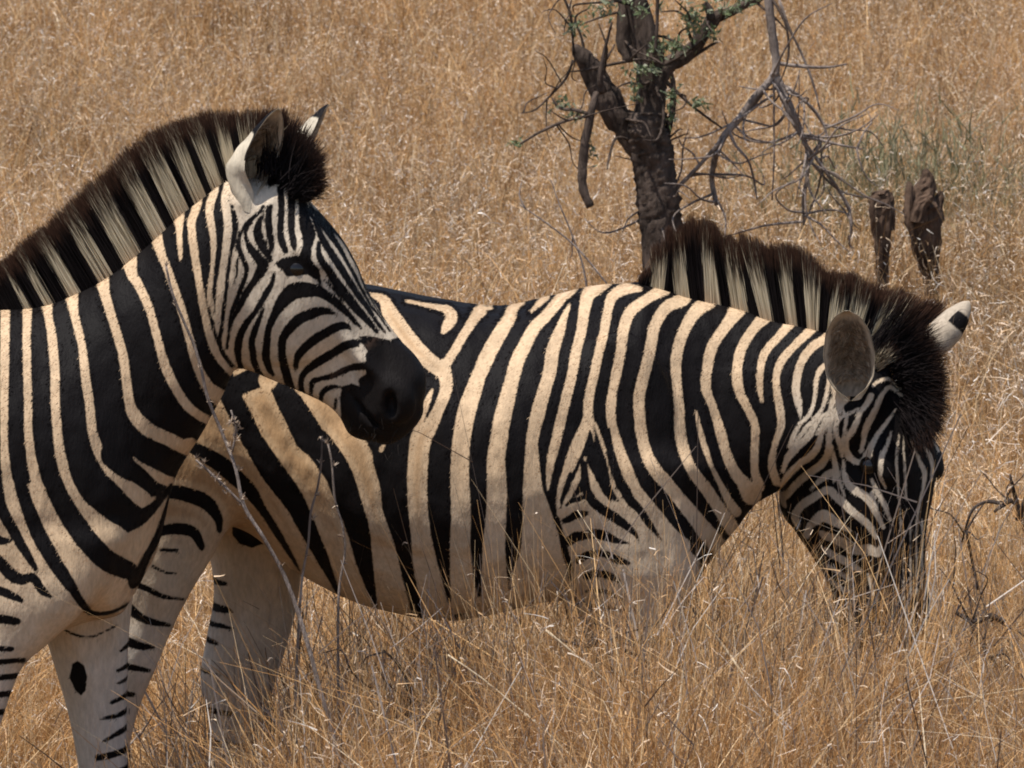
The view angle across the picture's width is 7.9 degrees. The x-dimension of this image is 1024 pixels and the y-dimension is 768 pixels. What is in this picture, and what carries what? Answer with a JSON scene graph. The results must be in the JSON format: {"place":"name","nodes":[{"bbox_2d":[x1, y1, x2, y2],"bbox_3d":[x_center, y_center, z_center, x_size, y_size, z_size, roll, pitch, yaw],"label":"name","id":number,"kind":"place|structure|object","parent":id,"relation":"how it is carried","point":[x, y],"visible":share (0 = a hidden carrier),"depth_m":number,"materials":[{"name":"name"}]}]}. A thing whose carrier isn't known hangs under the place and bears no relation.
{"place":"outdoors","nodes":[
{"label":"outdoors","id":0,"kind":"place"},
{"bbox_2d":[0,0,1023,748],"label":"ground","id":1,"kind":"structure","parent":0,"point":[518,156],"depth_m":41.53,"materials":[{"name":"beige plant"}]},
{"bbox_2d":[0,102,425,767],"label":"zebra","id":2,"kind":"object","parent":1,"relation":"on","point":[104,412],"visible":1,"depth_m":13.16,"materials":[{"name":"multicoloured"}]},
{"bbox_2d":[164,260,340,767],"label":"dry weed","id":3,"kind":"object","parent":1,"relation":"on","point":[230,450],"visible":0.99,"depth_m":13.06,"materials":[{"name":"brown plant"}]},
{"bbox_2d":[294,436,324,762],"bbox_3d":[-0.368,0.632,13.501,0.061,1.079,0.028,-2,6,-22],"label":"dry weed","id":4,"kind":"object","parent":1,"relation":"on","point":[301,584],"visible":0.92,"depth_m":13.47,"materials":[{"name":"brown plant"}]},
{"bbox_2d":[325,439,347,763],"bbox_3d":[-0.307,0.627,13.588,0.081,1.071,0.034,-4,7,-36],"label":"dry weed","id":5,"kind":"object","parent":1,"relation":"on","point":[342,568],"visible":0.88,"depth_m":13.55,"materials":[{"name":"brown plant"}]},
{"bbox_2d":[0,406,1023,767],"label":"grass","id":6,"kind":"structure","parent":1,"relation":"on","point":[42,732],"depth_m":13.38,"materials":[{"name":"beige plant"}]},
{"bbox_2d":[323,649,471,760],"bbox_3d":[-0.141,0.626,13.547,0.399,0.291,0.150,1,6,11],"label":"dead branch","id":7,"kind":"object","parent":6,"relation":"on","point":[405,679],"visible":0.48,"depth_m":13.55,"materials":[{"name":"brown wood"}]},
{"bbox_2d":[447,654,581,766],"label":"straw stalk","id":8,"kind":"object","parent":6,"relation":"on","point":[502,695],"visible":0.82,"depth_m":13.11,"materials":[{"name":"beige plant"}]},
{"bbox_2d":[499,567,668,722],"bbox_3d":[0.127,0.481,13.520,0.327,0.304,0.187,0,6,0],"label":"dead branch","id":9,"kind":"object","parent":6,"relation":"on","point":[594,643],"visible":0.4,"depth_m":13.51,"materials":[{"name":"brown wood"}]},
{"bbox_2d":[545,630,623,701],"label":"straw stalk","id":10,"kind":"object","parent":6,"relation":"on","point":[569,649],"visible":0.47,"depth_m":13.21,"materials":[{"name":"beige plant"}]},
{"bbox_2d":[577,510,662,653],"bbox_3d":[0.197,0.365,13.581,0.158,0.266,0.032,0,6,4],"label":"straw stalk","id":11,"kind":"object","parent":6,"relation":"on","point":[614,571],"visible":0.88,"depth_m":13.57,"materials":[{"name":"beige plant"}]},
{"bbox_2d":[706,624,788,755],"bbox_3d":[0.433,0.576,13.227,0.172,0.297,0.038,1,6,8],"label":"straw stalk","id":12,"kind":"object","parent":6,"relation":"on","point":[727,651],"visible":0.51,"depth_m":13.22,"materials":[{"name":"beige plant"}]},
{"bbox_2d":[816,568,1023,732],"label":"dead branch","id":13,"kind":"object","parent":6,"relation":"on","point":[971,622],"visible":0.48,"depth_m":13.61,"materials":[{"name":"brown wood"}]},
{"bbox_2d":[905,688,1022,702],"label":"straw stalk","id":14,"kind":"object","parent":6,"relation":"on","point":[968,696],"visible":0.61,"depth_m":13.31,"materials":[{"name":"beige plant"}]},
{"bbox_2d":[930,496,1000,589],"bbox_3d":[0.913,0.319,14.901,0.168,0.196,0.103,-3,6,-24],"label":"dead branch","id":15,"kind":"object","parent":6,"relation":"on","point":[982,503],"visible":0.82,"depth_m":14.89,"materials":[{"name":"brown wood"}]},
{"bbox_2d":[980,470,1023,530],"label":"dead branch","id":16,"kind":"object","parent":6,"relation":"on","point":[1014,495],"visible":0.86,"depth_m":15.30,"materials":[{"name":"wood"}]},
{"bbox_2d":[0,357,1023,767],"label":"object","id":17,"kind":"object","parent":1,"relation":"on","point":[628,659],"visible":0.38,"depth_m":13.49,"materials":[{"name":"brown plant"}]},
{"bbox_2d":[60,212,970,767],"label":"zebra","id":18,"kind":"object","parent":1,"relation":"on","point":[734,362],"visible":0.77,"depth_m":13.90,"materials":[{"name":"multicoloured"}]},
{"bbox_2d":[519,181,607,283],"bbox_3d":[0.156,-0.296,17.074,0.282,0.347,0.043,0,6,0],"label":"dead twig","id":19,"kind":"object","parent":1,"relation":"on","point":[580,251],"visible":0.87,"depth_m":17.07,"materials":[{"name":"brown wood"}]},
{"bbox_2d":[551,180,586,286],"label":"dead twig","id":20,"kind":"object","parent":1,"relation":"on","point":[573,239],"visible":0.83,"depth_m":17.32,"materials":[{"name":"brown wood"}]},
{"bbox_2d":[506,0,905,271],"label":"thorn tree","id":21,"kind":"object","parent":1,"relation":"on","point":[642,131],"visible":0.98,"depth_m":23.00,"materials":[{"name":"brown plant"}]},
{"bbox_2d":[692,67,1023,300],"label":"shrub","id":22,"kind":"object","parent":1,"relation":"on","point":[886,161],"visible":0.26,"depth_m":28.95,"materials":[{"name":"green plant"}]},
{"bbox_2d":[868,190,894,289],"bbox_3d":[1.203,-0.280,24.187,0.110,0.711,0.072,-3,7,-30],"label":"tree stump","id":23,"kind":"object","parent":1,"relation":"on","point":[878,217],"visible":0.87,"depth_m":24.15,"materials":[{"name":"brown wood"}]},
{"bbox_2d":[902,169,944,325],"bbox_3d":[1.355,-0.324,24.370,0.139,0.769,0.130,0,6,0],"label":"tree stump","id":24,"kind":"object","parent":1,"relation":"on","point":[919,210],"visible":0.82,"depth_m":24.33,"materials":[{"name":"brown wood"}]}
]}

